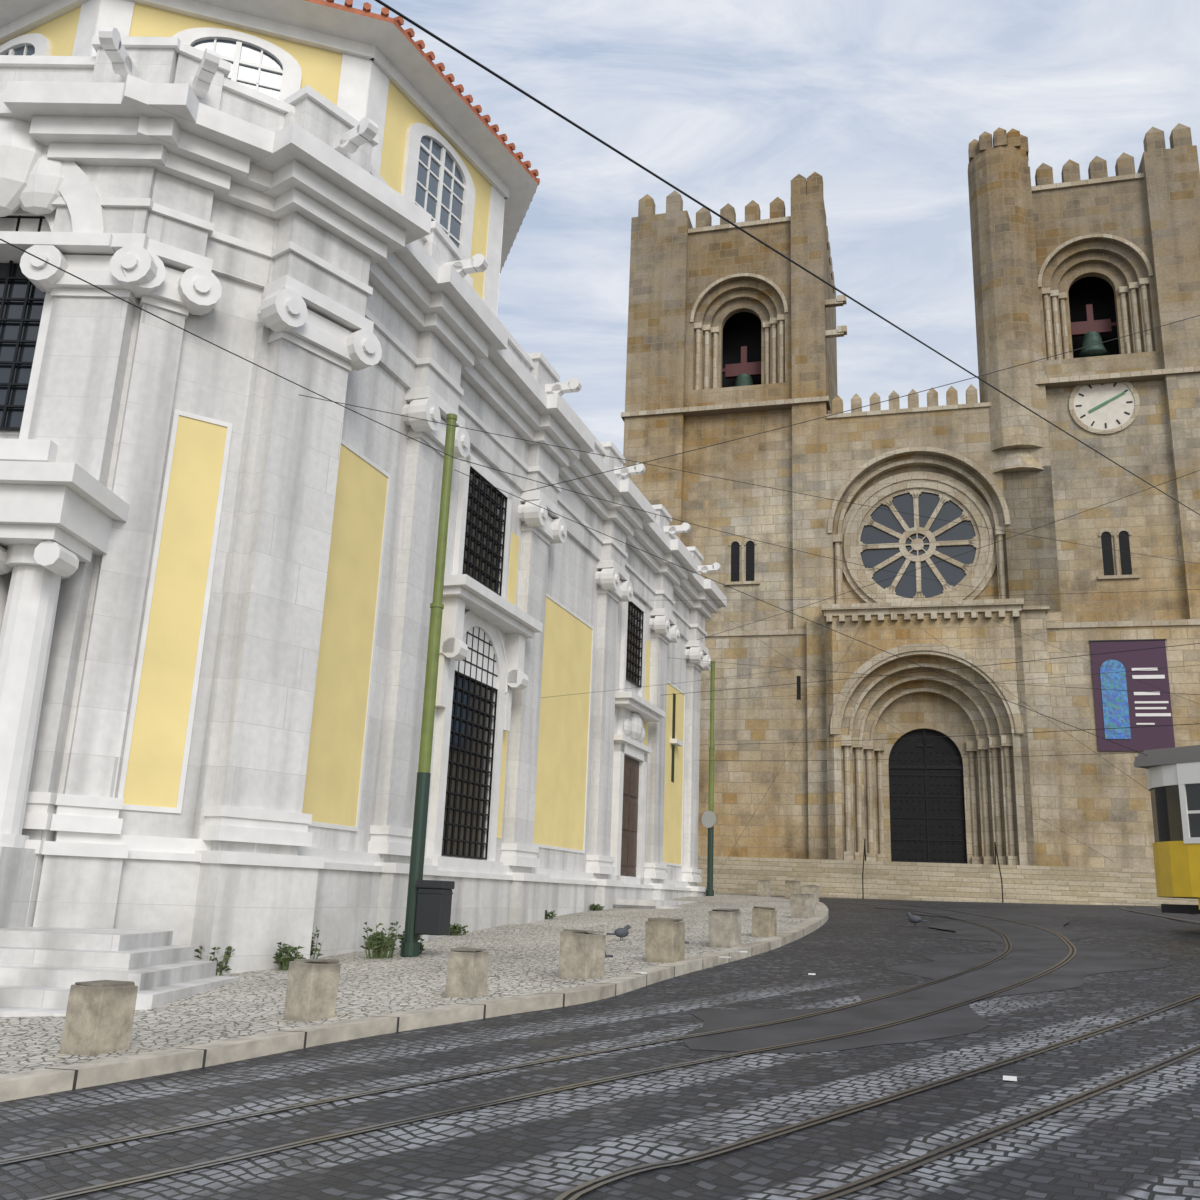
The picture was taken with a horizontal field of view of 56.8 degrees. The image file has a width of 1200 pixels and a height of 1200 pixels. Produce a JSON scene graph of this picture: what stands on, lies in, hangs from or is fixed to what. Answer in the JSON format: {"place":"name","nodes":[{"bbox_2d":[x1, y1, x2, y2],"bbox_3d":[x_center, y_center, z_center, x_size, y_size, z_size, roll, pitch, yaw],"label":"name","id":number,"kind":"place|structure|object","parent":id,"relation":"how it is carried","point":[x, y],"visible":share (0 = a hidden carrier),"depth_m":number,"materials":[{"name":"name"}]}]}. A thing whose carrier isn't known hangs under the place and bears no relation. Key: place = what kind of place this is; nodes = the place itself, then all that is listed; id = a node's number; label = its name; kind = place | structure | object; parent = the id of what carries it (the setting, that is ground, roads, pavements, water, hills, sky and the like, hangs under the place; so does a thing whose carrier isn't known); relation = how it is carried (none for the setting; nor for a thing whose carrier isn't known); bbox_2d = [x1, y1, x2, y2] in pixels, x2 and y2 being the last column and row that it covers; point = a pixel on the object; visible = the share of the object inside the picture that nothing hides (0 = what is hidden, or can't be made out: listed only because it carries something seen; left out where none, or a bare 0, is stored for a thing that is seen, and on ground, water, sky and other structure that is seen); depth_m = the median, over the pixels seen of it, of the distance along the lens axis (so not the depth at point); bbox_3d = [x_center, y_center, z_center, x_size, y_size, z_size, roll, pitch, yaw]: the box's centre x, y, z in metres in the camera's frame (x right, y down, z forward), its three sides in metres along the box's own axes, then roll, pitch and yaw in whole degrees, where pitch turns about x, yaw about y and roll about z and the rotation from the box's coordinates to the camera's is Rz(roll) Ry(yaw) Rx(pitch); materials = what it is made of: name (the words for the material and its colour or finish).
{"place":"outdoors","nodes":[
{"label":"outdoors","id":0,"kind":"place"},
{"bbox_2d":[0,894,816,1074],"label":"sidewalk","id":1,"kind":"structure","parent":0,"point":[523,959],"depth_m":13.07,"materials":[{"name":"beige stone"}]},
{"bbox_2d":[59,980,137,1055],"bbox_3d":[-4.016,3.368,8.896,0.377,0.593,0.366,-5,-16,24],"label":"bollard","id":2,"kind":"object","parent":1,"relation":"on","point":[99,1018],"visible":0.82,"depth_m":8.78,"materials":[{"name":"stone"}]},
{"bbox_2d":[194,946,234,975],"bbox_3d":[-5.005,4.693,14.543,0.437,0.414,0.570,-4,-16,23],"label":"weed plant","id":3,"kind":"object","parent":1,"relation":"on","point":[227,956],"visible":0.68,"depth_m":14.41,"materials":[{"name":"green plant"}]},
{"bbox_2d":[273,942,305,970],"bbox_3d":[-4.189,4.804,14.980,0.449,0.356,0.599,6,-15,-13],"label":"weed plant","id":4,"kind":"object","parent":1,"relation":"on","point":[282,961],"visible":0.81,"depth_m":14.86,"materials":[{"name":"green plant"}]},
{"bbox_2d":[283,959,340,1021],"bbox_3d":[-2.707,3.684,10.421,0.353,0.602,0.355,-9,-18,36],"label":"bollard","id":5,"kind":"object","parent":1,"relation":"on","point":[312,990],"visible":0.8,"depth_m":10.31,"materials":[{"name":"stone"}]},
{"bbox_2d":[310,927,323,958],"bbox_3d":[-4.249,4.927,15.900,0.561,0.519,0.602,-5,-17,26],"label":"weed plant","id":6,"kind":"object","parent":1,"relation":"on","point":[314,949],"visible":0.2,"depth_m":15.89,"materials":[{"name":"green plant"}]},
{"bbox_2d":[0,899,696,1016],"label":"church steps","id":7,"kind":"structure","parent":1,"relation":"on","point":[43,970],"depth_m":12.10,"materials":[{"name":"white stone"}]},
{"bbox_2d":[0,47,705,974],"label":"church wall","id":8,"kind":"structure","parent":1,"relation":"on","point":[118,381],"depth_m":16.65,"materials":[{"name":"white stone"}]},
{"bbox_2d":[0,0,537,316],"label":"upper storey trim","id":9,"kind":"structure","parent":8,"relation":"on","point":[378,55],"depth_m":21.80,"materials":[{"name":"white stone"}]},
{"bbox_2d":[8,38,464,243],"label":"church drum muntins","id":10,"kind":"object","parent":9,"relation":"attached to","point":[236,61],"visible":0.2,"depth_m":23.34,"materials":[{"name":"white wood"}]},
{"bbox_2d":[0,3,490,299],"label":"yellow church drum","id":11,"kind":"object","parent":9,"relation":"attached to","point":[321,70],"visible":0.07,"depth_m":21.62,"materials":[{"name":"yellow paint"}]},
{"bbox_2d":[304,0,539,272],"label":"roof tiles","id":12,"kind":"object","parent":9,"relation":"on","point":[409,34],"depth_m":22.67,"materials":[{"name":"red tile"}]},
{"bbox_2d":[0,216,643,858],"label":"window grilles","id":13,"kind":"object","parent":8,"relation":"attached to","point":[458,674],"visible":0.88,"depth_m":22.54,"materials":[{"name":"black metal"}]},
{"bbox_2d":[0,263,675,857],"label":"window openings","id":14,"kind":"object","parent":8,"relation":"in","point":[8,331],"visible":0.52,"depth_m":21.93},
{"bbox_2d":[0,27,726,891],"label":"cornices and pilasters","id":15,"kind":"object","parent":8,"relation":"attached to","point":[56,519],"depth_m":16.98,"materials":[{"name":"white stone"}]},
{"bbox_2d":[123,415,683,864],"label":"yellow wall panels","id":16,"kind":"object","parent":8,"relation":"attached to","point":[337,723],"visible":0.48,"depth_m":17.99,"materials":[{"name":"yellow paint"}]},
{"bbox_2d":[455,458,978,587],"bbox_3d":[5.362,-1.312,27.572,0.012,4.096,25.328,-9,-18,36],"label":"wire","id":17,"kind":"object","parent":8,"relation":"attached to","point":[683,521],"visible":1,"depth_m":22.10,"materials":[{"name":"black metal"}]},
{"bbox_2d":[301,395,1198,563],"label":"thin wire","id":18,"kind":"object","parent":8,"relation":"attached to","point":[696,473],"visible":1,"depth_m":16.96,"materials":[{"name":"black metal"}]},
{"bbox_2d":[718,594,877,872],"bbox_3d":[6.357,3.764,34.430,6.105,9.385,0.007,9,-16,-24],"label":"thin wire","id":19,"kind":"object","parent":8,"relation":"attached to","point":[798,737],"visible":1,"depth_m":34.19,"materials":[{"name":"black metal"}]},
{"bbox_2d":[542,629,1061,697],"bbox_3d":[7.765,1.700,33.624,24.113,5.941,0.007,13,-18,-36],"label":"thin wire","id":20,"kind":"object","parent":8,"relation":"attached to","point":[782,670],"visible":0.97,"depth_m":31.08,"materials":[{"name":"black metal"}]},
{"bbox_2d":[523,315,1199,491],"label":"wire","id":21,"kind":"object","parent":8,"relation":"attached to","point":[857,408],"visible":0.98,"depth_m":24.68,"materials":[{"name":"black metal"}]},
{"bbox_2d":[703,602,1109,859],"bbox_3d":[9.088,3.720,35.678,12.920,8.910,0.007,-6,-17,28],"label":"thin wire","id":22,"kind":"object","parent":8,"relation":"attached to","point":[911,738],"visible":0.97,"depth_m":34.99,"materials":[{"name":"black metal"}]},
{"bbox_2d":[719,752,1140,760],"bbox_3d":[8.796,3.846,28.014,0.009,1.875,25.713,9,-16,-25],"label":"thin wire","id":23,"kind":"object","parent":8,"relation":"attached to","point":[894,759],"visible":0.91,"depth_m":30.13,"materials":[{"name":"black metal"}]},
{"bbox_2d":[667,643,1199,694],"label":"contact wire","id":24,"kind":"object","parent":8,"relation":"attached to","point":[953,668],"visible":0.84,"depth_m":27.05,"materials":[{"name":"black metal"}]},
{"bbox_2d":[667,657,1199,694],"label":"thin wire","id":25,"kind":"object","parent":8,"relation":"attached to","point":[955,680],"visible":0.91,"depth_m":28.66,"materials":[{"name":"black metal"}]},
{"bbox_2d":[698,470,1199,639],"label":"wire","id":26,"kind":"object","parent":8,"relation":"attached to","point":[966,552],"visible":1,"depth_m":33.34,"materials":[{"name":"black metal"}]},
{"bbox_2d":[830,560,1147,789],"bbox_3d":[9.538,1.962,26.093,0.007,13.096,23.775,4,-15,-7],"label":"thin wire","id":27,"kind":"object","parent":26,"relation":"attached to","point":[1005,689],"visible":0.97,"depth_m":25.73,"materials":[{"name":"black metal"}]},
{"bbox_2d":[709,665,1194,699],"bbox_3d":[9.587,2.084,29.309,0.007,1.971,24.103,11,-17,-29],"label":"thin wire","id":28,"kind":"object","parent":8,"relation":"attached to","point":[965,684],"visible":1,"depth_m":28.90,"materials":[{"name":"black metal"}]},
{"bbox_2d":[776,589,1199,599],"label":"thin wire","id":29,"kind":"object","parent":8,"relation":"attached to","point":[971,596],"visible":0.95,"depth_m":29.46,"materials":[{"name":"black metal"}]},
{"bbox_2d":[360,921,401,958],"bbox_3d":[-3.232,5.007,16.377,0.607,0.539,0.553,-1,-15,12],"label":"weed plant","id":30,"kind":"object","parent":1,"relation":"on","point":[382,945],"visible":0.98,"depth_m":16.25,"materials":[{"name":"green plant"}]},
{"bbox_2d":[397,931,424,953],"bbox_3d":[-2.874,5.214,16.963,0.438,0.376,0.651,2,-15,0],"label":"weed plant","id":31,"kind":"object","parent":1,"relation":"on","point":[419,939],"visible":0.12,"depth_m":16.87,"materials":[{"name":"green plant"}]},
{"bbox_2d":[0,894,827,1081],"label":"kerb top","id":32,"kind":"structure","parent":1,"relation":"on","point":[821,911],"depth_m":10.36,"materials":[{"name":"stone"}]},
{"bbox_2d":[400,772,430,956],"bbox_3d":[-2.771,3.977,16.807,0.273,2.700,0.280,2,-15,0],"label":"tram pole","id":33,"kind":"object","parent":1,"relation":"on","point":[410,945],"visible":1,"depth_m":16.74,"materials":[{"name":"green metal"}]},
{"bbox_2d":[414,880,454,935],"bbox_3d":[-2.526,4.582,16.554,0.570,0.780,0.380,-3,-16,18],"label":"litter bin","id":34,"kind":"object","parent":33,"relation":"attached to","point":[433,907],"visible":1,"depth_m":16.39,"materials":[{"name":"black plastic"}]},
{"bbox_2d":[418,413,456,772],"bbox_3d":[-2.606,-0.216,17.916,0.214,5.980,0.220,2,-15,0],"label":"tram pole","id":35,"kind":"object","parent":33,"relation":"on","point":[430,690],"visible":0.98,"depth_m":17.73,"materials":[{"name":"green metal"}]},
{"bbox_2d":[0,238,454,457],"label":"wire","id":36,"kind":"object","parent":35,"relation":"attached to","point":[200,337],"visible":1,"depth_m":11.49,"materials":[{"name":"black metal"}]},
{"bbox_2d":[455,470,1146,755],"bbox_3d":[6.253,1.285,19.101,17.995,4.871,0.010,6,-15,-15],"label":"contact wire","id":37,"kind":"object","parent":35,"relation":"attached to","point":[793,613],"visible":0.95,"depth_m":18.42,"materials":[{"name":"black metal"}]},
{"bbox_2d":[449,923,468,935],"bbox_3d":[-2.656,6.101,20.555,0.438,0.219,0.553,14,-19,-37],"label":"weed plant","id":38,"kind":"object","parent":1,"relation":"on","point":[456,930],"visible":0.85,"depth_m":20.49,"materials":[{"name":"green plant"}]},
{"bbox_2d":[445,947,488,997],"bbox_3d":[-1.418,3.995,11.828,0.331,0.551,0.352,-4,-16,23],"label":"bollard","id":39,"kind":"object","parent":1,"relation":"on","point":[467,972],"visible":0.79,"depth_m":11.71,"materials":[{"name":"stone"}]},
{"bbox_2d":[545,910,556,918],"bbox_3d":[-1.262,6.997,24.753,0.532,0.241,0.504,-8,-18,33],"label":"weed plant","id":40,"kind":"object","parent":1,"relation":"on","point":[547,915],"visible":0.31,"depth_m":24.70,"materials":[{"name":"green plant"}]},
{"bbox_2d":[558,929,605,978],"bbox_3d":[-0.214,4.283,13.347,0.404,0.615,0.407,-8,-18,33],"label":"bollard","id":41,"kind":"object","parent":1,"relation":"on","point":[582,954],"visible":0.77,"depth_m":13.21,"materials":[{"name":"stone"}]},
{"bbox_2d":[589,904,603,910],"bbox_3d":[-0.156,7.742,27.980,0.558,0.178,0.501,2,-15,0],"label":"weed plant","id":42,"kind":"object","parent":1,"relation":"on","point":[596,907],"visible":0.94,"depth_m":27.85,"materials":[{"name":"green plant"}]},
{"bbox_2d":[607,925,630,940],"bbox_3d":[0.320,5.517,18.414,0.446,0.260,0.158,7,-16,-18],"label":"pigeon","id":43,"kind":"object","parent":1,"relation":"on","point":[621,932],"visible":1,"depth_m":18.37,"materials":[{"name":"grey"}]},
{"bbox_2d":[645,918,684,962],"bbox_3d":[0.884,4.621,14.983,0.419,0.626,0.427,-6,-17,28],"label":"bollard","id":44,"kind":"object","parent":1,"relation":"on","point":[665,939],"visible":0.8,"depth_m":14.83,"materials":[{"name":"stone"}]},
{"bbox_2d":[706,826,713,895],"bbox_3d":[3.853,8.933,38.738,0.273,2.700,0.280,2,-15,0],"label":"tram pole","id":45,"kind":"object","parent":1,"relation":"on","point":[709,891],"visible":0.91,"depth_m":38.60,"materials":[{"name":"green metal"}]},
{"bbox_2d":[702,811,715,827],"bbox_3d":[3.856,7.710,39.006,0.600,0.600,0.140,-10,-19,38],"label":"round sign","id":46,"kind":"object","parent":45,"relation":"attached to","point":[708,819],"visible":1,"depth_m":38.95,"materials":[{"name":"grey metal"}]},
{"bbox_2d":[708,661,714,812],"bbox_3d":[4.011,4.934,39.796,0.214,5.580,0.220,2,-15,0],"label":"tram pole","id":47,"kind":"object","parent":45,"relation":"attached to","point":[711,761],"visible":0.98,"depth_m":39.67,"materials":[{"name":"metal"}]},
{"bbox_2d":[715,723,1199,744],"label":"contact wire","id":48,"kind":"object","parent":47,"relation":"attached to","point":[975,735],"visible":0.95,"depth_m":26.53,"materials":[{"name":"black metal"}]},
{"bbox_2d":[709,908,740,947],"bbox_3d":[1.922,5.059,17.032,0.389,0.634,0.390,-7,-17,32],"label":"bollard","id":49,"kind":"object","parent":1,"relation":"on","point":[724,927],"visible":0.77,"depth_m":16.90,"materials":[{"name":"stone"}]},
{"bbox_2d":[757,880,769,896],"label":"bollard","id":50,"kind":"object","parent":1,"relation":"on","point":[763,886],"visible":0.79,"depth_m":39.07,"materials":[{"name":"stone"}]},
{"bbox_2d":[752,906,776,936],"bbox_3d":[2.785,5.480,18.799,0.336,0.553,0.352,-6,-17,30],"label":"bollard","id":51,"kind":"object","parent":1,"relation":"on","point":[764,921],"visible":0.77,"depth_m":18.68,"materials":[{"name":"stone"}]},
{"bbox_2d":[785,880,800,898],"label":"bollard","id":52,"kind":"object","parent":1,"relation":"on","point":[792,887],"visible":0.77,"depth_m":36.12,"materials":[{"name":"stone"}]},
{"bbox_2d":[790,894,814,917],"bbox_3d":[4.331,6.571,23.735,0.410,0.582,0.410,-7,-18,32],"label":"bollard","id":53,"kind":"object","parent":1,"relation":"on","point":[802,905],"visible":0.79,"depth_m":23.59,"materials":[{"name":"stone"}]},
{"bbox_2d":[803,885,818,903],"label":"bollard","id":54,"kind":"object","parent":1,"relation":"on","point":[811,889],"visible":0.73,"depth_m":31.05,"materials":[{"name":"stone"}]},
{"bbox_2d":[0,894,1199,1199],"bbox_3d":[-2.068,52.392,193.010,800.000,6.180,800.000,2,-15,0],"label":"road","id":55,"kind":"structure","parent":0,"point":[1136,1138],"depth_m":7.17,"materials":[{"name":"grey stone"}]},
{"bbox_2d":[0,894,828,1101],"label":"kerb face","id":56,"kind":"object","parent":55,"relation":"on","point":[57,1082],"visible":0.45,"depth_m":9.76},
{"bbox_2d":[1,901,1009,1162],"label":"tram rail","id":57,"kind":"object","parent":55,"relation":"on","point":[563,1057],"visible":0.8,"depth_m":8.84,"materials":[{"name":"black metal"}]},
{"bbox_2d":[0,901,1011,1163],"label":"rail head","id":58,"kind":"object","parent":55,"relation":"on","point":[498,1067],"visible":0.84,"depth_m":8.24},
{"bbox_2d":[29,894,1076,1199],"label":"tram rail","id":59,"kind":"object","parent":55,"relation":"on","point":[535,1092],"visible":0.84,"depth_m":7.33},
{"bbox_2d":[43,894,1073,1199],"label":"rail groove","id":60,"kind":"object","parent":55,"relation":"on","point":[591,1082],"visible":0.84,"depth_m":7.62,"materials":[{"name":"black metal"}]},
{"bbox_2d":[634,951,1016,1080],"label":"paper litter","id":61,"kind":"object","parent":55,"relation":"on","point":[1011,1078],"visible":0.83,"depth_m":7.70,"materials":[{"name":"white paper"}]},
{"bbox_2d":[554,906,1199,1199],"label":"rail","id":62,"kind":"object","parent":55,"relation":"on","point":[563,1195],"visible":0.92,"depth_m":6.72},
{"bbox_2d":[563,906,1199,1199],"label":"rail groove","id":63,"kind":"object","parent":55,"relation":"on","point":[573,1194],"visible":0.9,"depth_m":6.71,"materials":[{"name":"black metal"}]},
{"bbox_2d":[906,912,927,925],"bbox_3d":[6.346,6.402,22.254,0.158,0.260,0.446,16,-20,-42],"label":"pigeon","id":64,"kind":"object","parent":55,"relation":"on","point":[914,919],"visible":1,"depth_m":22.23,"materials":[{"name":"grey"}]},
{"bbox_2d":[682,905,1170,1052],"bbox_3d":[6.965,6.504,21.211,5.111,1.193,27.707,-3,-16,18],"label":"asphalt patch","id":65,"kind":"object","parent":55,"relation":"on","point":[1034,951],"visible":0.99,"depth_m":12.13,"materials":[{"name":"grey asphalt"}]},
{"bbox_2d":[697,856,1198,905],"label":"steps","id":66,"kind":"structure","parent":55,"relation":"on","point":[920,881],"depth_m":44.37,"materials":[{"name":"beige stone"}]},
{"bbox_2d":[798,907,1199,1199],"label":"rail head","id":67,"kind":"object","parent":55,"relation":"on","point":[970,1137],"visible":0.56,"depth_m":6.19},
{"bbox_2d":[814,1048,1199,1199],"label":"rail groove","id":68,"kind":"object","parent":55,"relation":"on","point":[894,1171],"visible":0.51,"depth_m":6.20,"materials":[{"name":"black metal"}]},
{"bbox_2d":[1161,904,1199,913],"bbox_3d":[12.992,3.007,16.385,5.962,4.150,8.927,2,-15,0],"label":"tram undercarriage","id":69,"kind":"object","parent":55,"relation":"on","point":[1180,908],"visible":1,"depth_m":19.31,"materials":[{"name":"black metal"}]},
{"bbox_2d":[620,755,638,876],"bbox_3d":[0.767,6.888,32.005,0.095,4.700,2.000,-3,-16,18],"label":"church door","id":70,"kind":"structure","parent":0,"point":[629,819],"depth_m":32.28,"materials":[{"name":"brown wood"}]},
{"bbox_2d":[325,0,1199,466],"label":"sky","id":71,"kind":"structure","parent":0,"point":[724,101],"materials":[{"name":"blue"}]},
{"bbox_2d":[375,0,1199,514],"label":"wire","id":72,"kind":"object","parent":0,"point":[711,210],"visible":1,"depth_m":10.40,"materials":[{"name":"black metal"}]},
{"bbox_2d":[623,123,1199,902],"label":"cathedral","id":73,"kind":"structure","parent":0,"point":[1039,471],"depth_m":51.38,"materials":[{"name":"beige stone"}]},
{"bbox_2d":[621,173,1199,864],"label":"stone trim","id":74,"kind":"structure","parent":73,"relation":"attached to","point":[973,507],"depth_m":51.33,"materials":[{"name":"beige stone"}]},
{"bbox_2d":[860,493,975,597],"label":"rose window glass","id":75,"kind":"object","parent":73,"relation":"in","point":[949,572],"visible":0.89,"depth_m":52.05,"materials":[{"name":"grey glass"}]},
{"bbox_2d":[722,304,1116,378],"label":"cathedral bell yokes","id":76,"kind":"object","parent":73,"relation":"attached to","point":[1082,328],"visible":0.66,"depth_m":54.26,"materials":[{"name":"red wood"}]},
{"bbox_2d":[734,331,1109,386],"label":"cathedral bells","id":77,"kind":"object","parent":73,"relation":"on","point":[1091,338],"visible":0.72,"depth_m":53.55,"materials":[{"name":"green metal"}]},
{"bbox_2d":[722,277,1131,699],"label":"window openings","id":78,"kind":"object","parent":73,"relation":"attached to","point":[740,329],"visible":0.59,"depth_m":55.68,"materials":[{"name":"black"}]},
{"bbox_2d":[889,729,966,863],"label":"cathedral door","id":79,"kind":"structure","parent":73,"relation":"in","point":[941,743],"depth_m":49.39,"materials":[{"name":"black wood"}]},
{"bbox_2d":[1074,383,1134,429],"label":"clock face","id":80,"kind":"object","parent":73,"relation":"attached to","point":[1110,413],"visible":0.93,"depth_m":50.95},
{"bbox_2d":[1089,391,1125,411],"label":"cathedral clock hands","id":81,"kind":"object","parent":73,"relation":"attached to","point":[1105,402],"visible":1,"depth_m":50.91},
{"bbox_2d":[1090,640,1174,750],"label":"banner","id":82,"kind":"object","parent":73,"relation":"hanging from","point":[1158,736],"depth_m":46.93,"materials":[{"name":"purple fabric"}]},
{"bbox_2d":[1132,668,1170,724],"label":"banner text","id":83,"kind":"object","parent":82,"relation":"on","point":[1148,693],"visible":1,"depth_m":46.72},
{"bbox_2d":[955,602,1198,703],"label":"thin wire","id":84,"kind":"object","parent":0,"point":[1078,656],"visible":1,"depth_m":30.42,"materials":[{"name":"black metal"}]},
{"bbox_2d":[1152,841,1199,909],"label":"tram lower body","id":85,"kind":"object","parent":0,"point":[1177,868],"visible":1,"depth_m":19.01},
{"bbox_2d":[1146,762,1199,843],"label":"tram upper body","id":86,"kind":"object","parent":85,"relation":"on","point":[1180,775],"visible":0.7,"depth_m":19.12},
{"bbox_2d":[1134,745,1199,768],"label":"tram roof","id":87,"kind":"structure","parent":86,"relation":"on","point":[1167,756],"depth_m":19.51,"materials":[{"name":"grey metal"}]},
{"bbox_2d":[1150,783,1199,841],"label":"tram windows","id":88,"kind":"structure","parent":86,"relation":"in","point":[1166,813],"depth_m":19.29,"materials":[{"name":"black glass"}]}
]}

